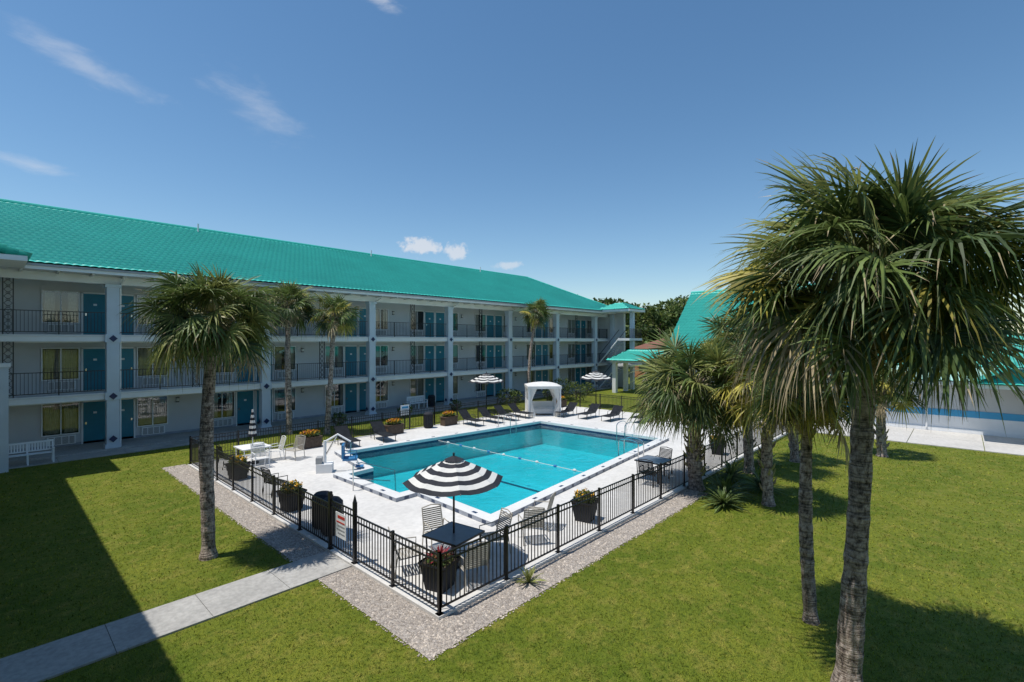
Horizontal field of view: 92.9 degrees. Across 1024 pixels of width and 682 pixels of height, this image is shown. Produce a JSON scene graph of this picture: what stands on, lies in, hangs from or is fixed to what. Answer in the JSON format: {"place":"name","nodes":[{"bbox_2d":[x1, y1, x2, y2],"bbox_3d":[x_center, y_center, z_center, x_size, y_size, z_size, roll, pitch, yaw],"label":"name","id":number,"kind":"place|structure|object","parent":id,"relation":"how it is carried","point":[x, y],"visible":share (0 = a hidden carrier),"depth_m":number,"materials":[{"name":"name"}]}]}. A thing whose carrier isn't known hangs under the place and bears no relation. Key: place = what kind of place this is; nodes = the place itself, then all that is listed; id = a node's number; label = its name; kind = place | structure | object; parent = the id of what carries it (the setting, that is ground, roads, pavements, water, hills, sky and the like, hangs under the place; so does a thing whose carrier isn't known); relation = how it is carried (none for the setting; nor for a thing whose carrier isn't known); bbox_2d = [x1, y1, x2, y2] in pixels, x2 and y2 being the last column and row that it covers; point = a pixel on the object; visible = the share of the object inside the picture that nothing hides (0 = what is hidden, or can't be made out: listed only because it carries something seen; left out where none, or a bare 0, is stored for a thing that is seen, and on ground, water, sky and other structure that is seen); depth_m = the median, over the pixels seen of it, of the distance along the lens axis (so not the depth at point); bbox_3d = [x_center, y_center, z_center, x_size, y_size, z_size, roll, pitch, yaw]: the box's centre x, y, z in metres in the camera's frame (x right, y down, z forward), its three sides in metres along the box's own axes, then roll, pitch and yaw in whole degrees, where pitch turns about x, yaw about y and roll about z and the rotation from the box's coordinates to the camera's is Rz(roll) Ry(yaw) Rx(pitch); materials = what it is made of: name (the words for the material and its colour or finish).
{"place":"outdoors","nodes":[
{"label":"outdoors","id":0,"kind":"place"},
{"bbox_2d":[0,551,351,681],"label":"sidewalk","id":1,"kind":"structure","parent":0,"point":[50,660],"depth_m":9.10,"materials":[{"name":"concrete"}]},
{"bbox_2d":[0,262,619,462],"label":"floor slabs","id":2,"kind":"structure","parent":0,"point":[47,272],"depth_m":27.83,"materials":[{"name":"concrete"}]},
{"bbox_2d":[0,198,606,305],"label":"roof ridge","id":3,"kind":"structure","parent":2,"relation":"on","point":[197,228],"depth_m":34.00,"materials":[{"name":"metal"}]},
{"bbox_2d":[28,261,522,303],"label":"roof back","id":4,"kind":"structure","parent":3,"relation":"attached to","point":[251,280],"depth_m":40.12,"materials":[{"name":"metal"}]},
{"bbox_2d":[0,201,610,309],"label":"roof front","id":5,"kind":"structure","parent":3,"relation":"attached to","point":[45,235],"depth_m":30.24,"materials":[{"name":"metal"}]},
{"bbox_2d":[0,277,607,397],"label":"railings","id":6,"kind":"object","parent":2,"relation":"on","point":[430,335],"visible":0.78,"depth_m":33.07,"materials":[{"name":"black metal"}]},
{"bbox_2d":[103,276,602,448],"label":"columns","id":7,"kind":"structure","parent":2,"relation":"on","point":[112,359],"depth_m":29.02,"materials":[{"name":"paint"}]},
{"bbox_2d":[103,335,596,441],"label":"diamond ornaments","id":8,"kind":"object","parent":7,"relation":"attached to","point":[113,396],"visible":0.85,"depth_m":28.84,"materials":[{"name":"blue paint"}]},
{"bbox_2d":[428,395,434,406],"bbox_3d":[-6.386,4.745,38.601,0.585,0.970,0.594,0,0,43],"label":"trash bin","id":9,"kind":"object","parent":2,"relation":"on","point":[431,400],"visible":0.91,"depth_m":38.37,"materials":[{"name":"black plastic"}]},
{"bbox_2d":[188,406,787,619],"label":"pool deck pavement","id":10,"kind":"structure","parent":0,"point":[402,518],"depth_m":15.66,"materials":[{"name":"concrete"}]},
{"bbox_2d":[216,445,236,462],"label":"patio chair","id":11,"kind":"object","parent":10,"relation":"on","point":[220,449],"visible":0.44,"depth_m":20.02,"materials":[{"name":"black metal"}]},
{"bbox_2d":[231,454,250,479],"bbox_3d":[-10.415,4.773,18.492,0.665,0.915,0.714,0,0,31],"label":"flower planter","id":12,"kind":"object","parent":10,"relation":"on","point":[243,458],"visible":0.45,"depth_m":18.43,"materials":[{"name":"black plastic"}]},
{"bbox_2d":[233,443,271,462],"bbox_3d":[-11.107,4.863,20.832,1.140,0.736,1.140,0,0,43],"label":"white patio table","id":13,"kind":"object","parent":10,"relation":"on","point":[245,447],"visible":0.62,"depth_m":20.75,"materials":[{"name":"paint"}]},
{"bbox_2d":[248,409,258,464],"bbox_3d":[-11.107,4.080,20.832,0.500,2.300,0.500,0,0,43],"label":"closed umbrella","id":14,"kind":"object","parent":10,"relation":"on","point":[252,430],"visible":0.94,"depth_m":20.77,"materials":[{"name":"white fabric"}]},
{"bbox_2d":[250,442,269,467],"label":"patio chair","id":15,"kind":"object","parent":10,"relation":"on","point":[262,449],"visible":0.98,"depth_m":20.25,"materials":[{"name":"white paint"}]},
{"bbox_2d":[260,467,287,497],"bbox_3d":[-8.102,4.730,16.558,0.570,1.005,0.685,0,0,33],"label":"patio chair","id":16,"kind":"object","parent":10,"relation":"on","point":[267,470],"visible":0.52,"depth_m":16.40,"materials":[{"name":"black metal"}]},
{"bbox_2d":[266,435,285,460],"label":"patio chair","id":17,"kind":"object","parent":10,"relation":"on","point":[279,447],"visible":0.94,"depth_m":21.58,"materials":[{"name":"white paint"}]},
{"bbox_2d":[276,479,306,511],"bbox_3d":[-6.852,4.773,15.128,0.665,0.915,0.714,0,0,37],"label":"flower planter","id":18,"kind":"object","parent":10,"relation":"on","point":[294,483],"visible":0.48,"depth_m":14.96,"materials":[{"name":"black plastic"}]},
{"bbox_2d":[285,435,305,460],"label":"patio chair","id":19,"kind":"object","parent":10,"relation":"on","point":[298,442],"visible":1,"depth_m":21.75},
{"bbox_2d":[297,429,322,448],"bbox_3d":[-9.915,4.776,23.884,0.550,0.907,1.080,0,0,43],"label":"flower planter box","id":20,"kind":"object","parent":10,"relation":"on","point":[313,439],"visible":0.93,"depth_m":23.76,"materials":[{"name":"wood"}]},
{"bbox_2d":[311,490,328,528],"bbox_3d":[-5.347,4.745,13.732,0.585,0.970,0.594,0,0,43],"label":"trash bin","id":21,"kind":"object","parent":10,"relation":"on","point":[322,494],"visible":0.34,"depth_m":13.53,"materials":[{"name":"black plastic"}]},
{"bbox_2d":[321,496,342,535],"bbox_3d":[-4.904,4.745,13.254,0.585,0.970,0.594,0,0,43],"label":"trash bin","id":22,"kind":"object","parent":10,"relation":"on","point":[337,499],"visible":0.28,"depth_m":13.04,"materials":[{"name":"black plastic"}]},
{"bbox_2d":[316,433,363,473],"bbox_3d":[-6.877,4.460,19.461,1.820,1.540,0.750,0,0,-13],"label":"pool lift chair","id":23,"kind":"object","parent":10,"relation":"on","point":[323,466],"visible":1,"depth_m":19.38,"materials":[{"name":"white paint"}]},
{"bbox_2d":[334,425,360,448],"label":"lounge chair","id":24,"kind":"object","parent":10,"relation":"on","point":[343,430],"visible":0.86,"depth_m":24.77,"materials":[{"name":"fabric"}]},
{"bbox_2d":[370,420,396,442],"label":"lounge chair","id":25,"kind":"object","parent":10,"relation":"on","point":[378,427],"visible":1,"depth_m":26.10,"materials":[{"name":"black metal"}]},
{"bbox_2d":[384,418,403,433],"bbox_3d":[-6.655,4.776,27.407,0.550,0.907,1.080,0,0,43],"label":"flower planter box","id":26,"kind":"object","parent":10,"relation":"on","point":[395,426],"visible":0.99,"depth_m":27.26,"materials":[{"name":"wood"}]},
{"bbox_2d":[388,527,420,573],"bbox_3d":[-2.457,4.730,11.069,0.685,1.005,0.570,0,0,-23],"label":"patio chair","id":27,"kind":"object","parent":10,"relation":"on","point":[407,551],"visible":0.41,"depth_m":10.99,"materials":[{"name":"plastic"}]},
{"bbox_2d":[423,412,432,427],"bbox_3d":[-5.034,4.745,29.313,0.585,0.970,0.594,0,0,43],"label":"trash bin","id":28,"kind":"object","parent":10,"relation":"on","point":[428,419],"visible":1,"depth_m":29.09,"materials":[{"name":"black plastic"}]},
{"bbox_2d":[421,504,448,549],"bbox_3d":[-1.921,4.730,12.350,0.570,1.005,0.685,0,0,-33],"label":"patio chair","id":29,"kind":"object","parent":10,"relation":"on","point":[441,518],"visible":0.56,"depth_m":12.52,"materials":[{"name":"metal"}]},
{"bbox_2d":[418,542,458,593],"bbox_3d":[-1.612,4.781,10.346,0.802,0.898,0.858,0,0,26],"label":"flower planter","id":30,"kind":"object","parent":10,"relation":"on","point":[444,570],"visible":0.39,"depth_m":10.19,"materials":[{"name":"black plastic"}]},
{"bbox_2d":[440,411,457,425],"bbox_3d":[-3.939,4.776,30.343,0.550,0.907,1.080,0,0,43],"label":"flower planter box","id":31,"kind":"object","parent":10,"relation":"on","point":[449,419],"visible":1,"depth_m":30.11,"materials":[{"name":"wood"}]},
{"bbox_2d":[402,453,502,568],"bbox_3d":[-1.364,3.920,11.411,2.190,2.620,2.190,0,0,-36],"label":"striped umbrella","id":32,"kind":"object","parent":10,"relation":"on","point":[453,476],"visible":0.97,"depth_m":10.90,"materials":[{"name":"black fabric"}]},
{"bbox_2d":[422,521,484,575],"bbox_3d":[-1.364,4.863,11.411,1.040,0.736,1.040,0,0,34],"label":"patio table","id":33,"kind":"object","parent":10,"relation":"on","point":[461,535],"visible":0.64,"depth_m":11.31,"materials":[{"name":"metal"}]},
{"bbox_2d":[458,409,484,426],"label":"lounge chair","id":34,"kind":"object","parent":10,"relation":"on","point":[465,414],"visible":1,"depth_m":30.64,"materials":[{"name":"fabric"}]},
{"bbox_2d":[456,542,490,591],"bbox_3d":[-0.847,4.730,10.504,0.570,1.005,0.685,0,0,-30],"label":"patio chair","id":35,"kind":"object","parent":10,"relation":"on","point":[470,560],"visible":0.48,"depth_m":10.29,"materials":[{"name":"metal"}]},
{"bbox_2d":[468,372,503,410],"bbox_3d":[-1.917,3.793,36.511,2.518,3.013,2.518,0,0,15],"label":"striped umbrella","id":36,"kind":"object","parent":10,"relation":"on","point":[486,378],"visible":0.91,"depth_m":35.97,"materials":[{"name":"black fabric"}]},
{"bbox_2d":[189,390,785,615],"bbox_3d":[1.325,4.460,24.589,16.870,1.680,26.220,0,0,43],"label":"pool fence","id":37,"kind":"object","parent":10,"relation":"on","point":[226,473],"visible":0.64,"depth_m":12.93,"materials":[{"name":"metal"}]},
{"bbox_2d":[336,511,345,540],"bbox_3d":[-4.168,4.500,11.841,0.500,0.600,0.016,0,0,43],"label":"pool rules sign","id":38,"kind":"object","parent":37,"relation":"attached to","point":[340,525],"visible":1,"depth_m":11.82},
{"bbox_2d":[477,407,503,423],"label":"lounge chair","id":39,"kind":"object","parent":10,"relation":"on","point":[484,411],"visible":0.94,"depth_m":31.84,"materials":[{"name":"fabric"}]},
{"bbox_2d":[479,508,512,556],"bbox_3d":[-0.393,4.730,12.073,0.685,1.005,0.570,0,0,-32],"label":"patio chair","id":40,"kind":"object","parent":10,"relation":"on","point":[497,528],"visible":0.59,"depth_m":12.14,"materials":[{"name":"plastic"}]},
{"bbox_2d":[333,414,668,526],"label":"swimming pool","id":41,"kind":"structure","parent":10,"relation":"in","point":[530,462],"depth_m":24.81,"materials":[{"name":"liquid"}]},
{"bbox_2d":[493,405,519,420],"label":"lounge chair","id":42,"kind":"object","parent":10,"relation":"on","point":[500,409],"visible":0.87,"depth_m":32.77,"materials":[{"name":"fabric"}]},
{"bbox_2d":[508,403,532,418],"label":"lounge chair","id":43,"kind":"object","parent":10,"relation":"on","point":[514,407],"visible":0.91,"depth_m":33.72,"materials":[{"name":"black metal"}]},
{"bbox_2d":[518,507,544,545],"bbox_3d":[0.504,4.730,12.710,0.570,1.005,0.685,0,0,-13],"label":"patio chair","id":44,"kind":"object","parent":10,"relation":"on","point":[538,511],"visible":0.66,"depth_m":12.47,"materials":[{"name":"metal"}]},
{"bbox_2d":[528,491,555,531],"bbox_3d":[0.856,4.730,13.673,0.685,1.005,0.570,0,0,20],"label":"patio chair","id":45,"kind":"object","parent":10,"relation":"on","point":[551,500],"visible":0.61,"depth_m":13.65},
{"bbox_2d":[524,382,561,416],"bbox_3d":[2.175,4.070,34.759,2.400,2.320,2.400,0,0,-4],"label":"white cabana","id":46,"kind":"object","parent":10,"relation":"on","point":[542,407],"visible":0.97,"depth_m":33.90,"materials":[{"name":"fabric"}]},
{"bbox_2d":[556,396,566,406],"bbox_3d":[3.876,4.776,38.644,0.550,0.907,1.080,0,0,43],"label":"flower planter box","id":47,"kind":"object","parent":10,"relation":"on","point":[563,402],"visible":0.53,"depth_m":38.55,"materials":[{"name":"wood"}]},
{"bbox_2d":[555,402,577,417],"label":"lounge chair","id":48,"kind":"object","parent":10,"relation":"on","point":[571,406],"visible":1,"depth_m":34.32,"materials":[{"name":"fabric"}]},
{"bbox_2d":[570,488,596,522],"bbox_3d":[2.134,4.773,14.239,0.665,0.915,0.714,0,0,31],"label":"flower planter","id":49,"kind":"object","parent":10,"relation":"on","point":[577,494],"visible":0.56,"depth_m":14.07,"materials":[{"name":"black plastic"}]},
{"bbox_2d":[577,403,599,419],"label":"lounge chair","id":50,"kind":"object","parent":10,"relation":"on","point":[593,408],"visible":1,"depth_m":33.51,"materials":[{"name":"fabric"}]},
{"bbox_2d":[580,370,611,406],"bbox_3d":[6.813,3.793,39.469,2.518,3.013,2.518,0,0,3],"label":"striped umbrella","id":51,"kind":"object","parent":10,"relation":"on","point":[595,375],"visible":0.97,"depth_m":38.86,"materials":[{"name":"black fabric"}]},
{"bbox_2d":[601,405,623,421],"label":"lounge chair","id":52,"kind":"object","parent":10,"relation":"on","point":[616,410],"visible":1,"depth_m":32.53,"materials":[{"name":"black metal"}]},
{"bbox_2d":[638,459,656,487],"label":"patio chair","id":53,"kind":"object","parent":10,"relation":"on","point":[646,466],"visible":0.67,"depth_m":17.50,"materials":[{"name":"white metal"}]},
{"bbox_2d":[634,455,670,477],"bbox_3d":[5.367,4.863,18.466,1.040,0.736,1.040,0,0,43],"label":"patio table","id":54,"kind":"object","parent":10,"relation":"on","point":[656,460],"visible":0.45,"depth_m":18.48,"materials":[{"name":"metal"}]},
{"bbox_2d":[651,447,672,475],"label":"patio chair","id":55,"kind":"object","parent":10,"relation":"on","point":[666,454],"visible":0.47,"depth_m":19.32,"materials":[{"name":"white metal"}]},
{"bbox_2d":[711,435,724,454],"bbox_3d":[9.525,4.773,22.524,0.665,0.915,0.714,0,0,31],"label":"flower planter","id":56,"kind":"object","parent":10,"relation":"on","point":[718,450],"visible":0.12,"depth_m":22.30,"materials":[{"name":"black plastic"}]},
{"bbox_2d":[0,367,1023,681],"bbox_3d":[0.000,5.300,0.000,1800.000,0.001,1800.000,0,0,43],"label":"ground","id":57,"kind":"structure","parent":0,"point":[164,581],"depth_m":10.42,"materials":[{"name":"green plant"}]},
{"bbox_2d":[0,243,31,472],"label":"corner stair building","id":58,"kind":"structure","parent":57,"relation":"on","point":[12,257],"depth_m":19.57,"materials":[{"name":"paint"}]},
{"bbox_2d":[117,262,291,560],"bbox_3d":[-7.295,1.676,12.151,3.416,7.362,3.648,0,0,-5],"label":"palm tree","id":59,"kind":"object","parent":57,"relation":"on","point":[206,333],"visible":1,"depth_m":11.63,"materials":[{"name":"green plant"}]},
{"bbox_2d":[260,279,318,434],"bbox_3d":[-12.762,0.875,27.551,3.914,8.963,3.582,0,0,43],"label":"palm tree","id":60,"kind":"object","parent":57,"relation":"on","point":[300,307],"visible":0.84,"depth_m":27.51,"materials":[{"name":"green plant"}]},
{"bbox_2d":[0,278,591,452],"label":"walls","id":61,"kind":"structure","parent":57,"relation":"on","point":[184,413],"depth_m":28.06,"materials":[{"name":"paint"}]},
{"bbox_2d":[41,290,591,445],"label":"windows","id":62,"kind":"structure","parent":61,"relation":"attached to","point":[57,419],"depth_m":27.11,"materials":[{"name":"glass"}]},
{"bbox_2d":[81,292,585,443],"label":"doors","id":63,"kind":"structure","parent":61,"relation":"attached to","point":[92,412],"depth_m":30.45,"materials":[{"name":"blue paint"}]},
{"bbox_2d":[176,311,559,401],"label":"wall lamps","id":64,"kind":"object","parent":61,"relation":"attached to","point":[177,399],"depth_m":37.89,"materials":[{"name":"black metal"}]},
{"bbox_2d":[9,385,628,468],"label":"building walkway","id":65,"kind":"structure","parent":57,"relation":"on","point":[92,455],"depth_m":24.25,"materials":[{"name":"concrete"}]},
{"bbox_2d":[9,439,54,464],"bbox_3d":[-20.675,4.805,20.760,0.510,0.930,1.670,0,0,43],"label":"white bench","id":66,"kind":"object","parent":65,"relation":"on","point":[52,451],"visible":0.8,"depth_m":20.97,"materials":[{"name":"paint"}]},
{"bbox_2d":[406,395,427,408],"bbox_3d":[-7.318,4.735,37.556,0.510,0.930,1.670,0,0,43],"label":"white bench","id":67,"kind":"object","parent":65,"relation":"on","point":[412,399],"visible":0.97,"depth_m":37.62,"materials":[{"name":"paint"}]},
{"bbox_2d":[304,292,362,434],"bbox_3d":[-10.058,1.233,27.799,3.400,8.256,3.234,0,0,43],"label":"palm tree","id":68,"kind":"object","parent":57,"relation":"on","point":[337,315],"visible":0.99,"depth_m":27.58,"materials":[{"name":"green plant"}]},
{"bbox_2d":[331,412,346,424],"bbox_3d":[-10.960,4.909,30.878,1.056,0.916,1.019,0,0,-21],"label":"shrub","id":69,"kind":"object","parent":57,"relation":"on","point":[336,415],"visible":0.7,"depth_m":30.72,"materials":[{"name":"green plant"}]},
{"bbox_2d":[401,405,408,429],"bbox_3d":[-6.375,4.550,28.919,0.064,1.500,0.600,0,0,43],"label":"notice sign","id":70,"kind":"object","parent":57,"relation":"on","point":[404,407],"visible":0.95,"depth_m":28.90,"materials":[{"name":"white paint"}]},
{"bbox_2d":[164,464,704,658],"bbox_3d":[-3.909,5.288,18.600,18.000,0.001,12.000,0,0,43],"label":"gravel border","id":71,"kind":"object","parent":57,"relation":"on","point":[393,599],"visible":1,"depth_m":10.79,"materials":[{"name":"gravel"}]},
{"bbox_2d":[162,464,707,660],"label":"gravel stones","id":72,"kind":"object","parent":71,"relation":"on","point":[482,606],"visible":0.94,"depth_m":10.82,"materials":[{"name":"gravel"}]},
{"bbox_2d":[513,566,548,585],"bbox_3d":[0.385,5.110,10.582,0.788,0.341,0.678,0,0,-12],"label":"yucca plant","id":73,"kind":"object","parent":71,"relation":"on","point":[528,575],"visible":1,"depth_m":10.64,"materials":[{"name":"green plant"}]},
{"bbox_2d":[449,399,461,409],"bbox_3d":[-4.338,4.884,37.428,1.096,0.897,1.079,0,0,43],"label":"shrub","id":74,"kind":"object","parent":57,"relation":"on","point":[453,402],"visible":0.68,"depth_m":37.34,"materials":[{"name":"green plant"}]},
{"bbox_2d":[496,387,517,403],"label":"shrub","id":75,"kind":"object","parent":57,"relation":"on","point":[504,394],"visible":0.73,"depth_m":40.46,"materials":[{"name":"green plant"}]},
{"bbox_2d":[508,389,522,401],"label":"shrub","id":76,"kind":"object","parent":57,"relation":"on","point":[517,392],"visible":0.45,"depth_m":41.85,"materials":[{"name":"green plant"}]},
{"bbox_2d":[518,298,552,382],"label":"palm tree","id":77,"kind":"object","parent":57,"relation":"on","point":[531,318],"visible":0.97,"depth_m":43.16,"materials":[{"name":"green plant"}]},
{"bbox_2d":[553,377,572,396],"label":"shrub","id":78,"kind":"object","parent":57,"relation":"on","point":[560,379],"visible":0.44,"depth_m":45.35,"materials":[{"name":"green plant"}]},
{"bbox_2d":[563,381,587,401],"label":"shrub","id":79,"kind":"object","parent":57,"relation":"on","point":[574,387],"visible":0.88,"depth_m":42.34,"materials":[{"name":"green plant"}]},
{"bbox_2d":[579,382,594,394],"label":"shrub","id":80,"kind":"object","parent":57,"relation":"on","point":[590,387],"visible":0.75,"depth_m":47.59,"materials":[{"name":"green plant"}]},
{"bbox_2d":[597,303,644,388],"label":"stair tower","id":81,"kind":"structure","parent":57,"relation":"on","point":[614,344],"depth_m":55.77,"materials":[{"name":"paint"}]},
{"bbox_2d":[577,294,688,367],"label":"background trees","id":82,"kind":"object","parent":57,"relation":"on","point":[665,318],"visible":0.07,"depth_m":93.14,"materials":[{"name":"green plant"}]},
{"bbox_2d":[606,350,662,392],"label":"covered walkway","id":83,"kind":"structure","parent":57,"relation":"on","point":[626,357],"depth_m":49.74,"materials":[{"name":"white paint"}]},
{"bbox_2d":[635,338,664,377],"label":"distant shop building","id":84,"kind":"structure","parent":57,"relation":"on","point":[643,346],"depth_m":70.13,"materials":[{"name":"ceramic"}]},
{"bbox_2d":[621,327,764,490],"bbox_3d":[6.541,2.377,17.458,5.134,6.006,5.149,0,0,43],"label":"palm tree","id":85,"kind":"object","parent":57,"relation":"on","point":[672,380],"visible":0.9,"depth_m":16.57,"materials":[{"name":"green plant"}]},
{"bbox_2d":[699,485,751,513],"bbox_3d":[6.703,5.021,15.644,1.656,0.624,1.538,0,0,1],"label":"cycad plant","id":86,"kind":"object","parent":57,"relation":"on","point":[724,498],"visible":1,"depth_m":15.49,"materials":[{"name":"green plant"}]},
{"bbox_2d":[697,473,761,501],"bbox_3d":[7.132,4.906,16.622,2.266,0.949,1.995,0,0,2],"label":"cycad plant","id":87,"kind":"object","parent":57,"relation":"on","point":[723,483],"visible":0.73,"depth_m":16.49,"materials":[{"name":"green plant"}]},
{"bbox_2d":[708,458,758,486],"bbox_3d":[8.395,4.933,18.709,1.980,0.868,2.031,0,0,43],"label":"cycad plant","id":88,"kind":"object","parent":57,"relation":"on","point":[728,470],"visible":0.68,"depth_m":18.59,"materials":[{"name":"green plant"}]},
{"bbox_2d":[696,304,773,473],"bbox_3d":[9.591,1.804,19.652,4.398,7.108,4.556,0,0,43],"label":"palm tree","id":89,"kind":"object","parent":57,"relation":"on","point":[748,458],"visible":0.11,"depth_m":19.48,"materials":[{"name":"green plant"}]},
{"bbox_2d":[742,450,780,468],"bbox_3d":[10.741,4.969,20.653,1.606,0.818,1.887,0,0,43],"label":"cycad plant","id":90,"kind":"object","parent":57,"relation":"on","point":[755,460],"visible":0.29,"depth_m":20.74,"materials":[{"name":"green plant"}]},
{"bbox_2d":[738,469,786,497],"bbox_3d":[8.792,4.957,17.181,1.863,0.828,1.696,0,0,-18],"label":"cycad plant","id":91,"kind":"object","parent":57,"relation":"on","point":[757,481],"visible":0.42,"depth_m":17.20,"materials":[{"name":"green plant"}]},
{"bbox_2d":[705,337,823,506],"bbox_3d":[8.270,2.567,15.798,3.871,5.594,3.891,0,0,21],"label":"palm tree","id":92,"kind":"object","parent":57,"relation":"on","point":[766,465],"visible":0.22,"depth_m":15.62,"materials":[{"name":"green plant"}]},
{"bbox_2d":[785,379,827,462],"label":"palm tree","id":93,"kind":"object","parent":57,"relation":"on","point":[795,451],"visible":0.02,"depth_m":21.30,"materials":[{"name":"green plant"}]},
{"bbox_2d":[738,351,888,625],"bbox_3d":[5.511,2.632,9.184,2.627,5.455,2.526,0,0,43],"label":"palm tree","id":94,"kind":"object","parent":57,"relation":"on","point":[808,431],"visible":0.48,"depth_m":9.10,"materials":[{"name":"green plant"}]},
{"bbox_2d":[681,369,1023,438],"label":"walls","id":95,"kind":"structure","parent":57,"relation":"on","point":[989,422],"depth_m":27.57,"materials":[{"name":"paint"}]},
{"bbox_2d":[691,284,1023,389],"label":"trim","id":96,"kind":"structure","parent":95,"relation":"attached to","point":[1006,387],"depth_m":24.94,"materials":[{"name":"teal tile"}]},
{"bbox_2d":[664,287,799,356],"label":"tall roof","id":97,"kind":"structure","parent":96,"relation":"on","point":[688,323],"depth_m":44.45,"materials":[{"name":"metal"}]},
{"bbox_2d":[830,365,1023,381],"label":"roof","id":98,"kind":"structure","parent":96,"relation":"on","point":[994,377],"depth_m":27.47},
{"bbox_2d":[978,372,1023,384],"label":"porch roof","id":99,"kind":"structure","parent":98,"relation":"on","point":[1016,380],"depth_m":24.76,"materials":[{"name":"teal tile"}]},
{"bbox_2d":[690,138,1023,681],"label":"palm tree","id":100,"kind":"object","parent":57,"relation":"on","point":[862,305],"visible":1,"depth_m":6.49,"materials":[{"name":"green plant"}]},
{"bbox_2d":[874,363,927,456],"bbox_3d":[17.042,2.953,22.552,3.337,4.832,3.315,0,0,10],"label":"palm tree","id":101,"kind":"object","parent":57,"relation":"on","point":[881,411],"visible":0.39,"depth_m":21.89,"materials":[{"name":"green plant"}]},
{"bbox_2d":[0,0,1023,332],"label":"sky","id":102,"kind":"structure","parent":0,"point":[590,149],"materials":[{"name":"blue"}]},
{"bbox_2d":[677,414,1023,455],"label":"office pavement","id":103,"kind":"structure","parent":0,"point":[1002,445],"depth_m":25.98,"materials":[{"name":"concrete"}]},
{"bbox_3d":[41.117,0.883,26.630,37.000,2.722,6.925,0,0,43],"label":"roof","id":104,"kind":"object","parent":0,"visible":0},
{"bbox_2d":[972,335,1023,367],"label":"roof","id":105,"kind":"structure","parent":104,"relation":"attached to","point":[1021,354],"depth_m":28.59,"materials":[{"name":"teal tile"}]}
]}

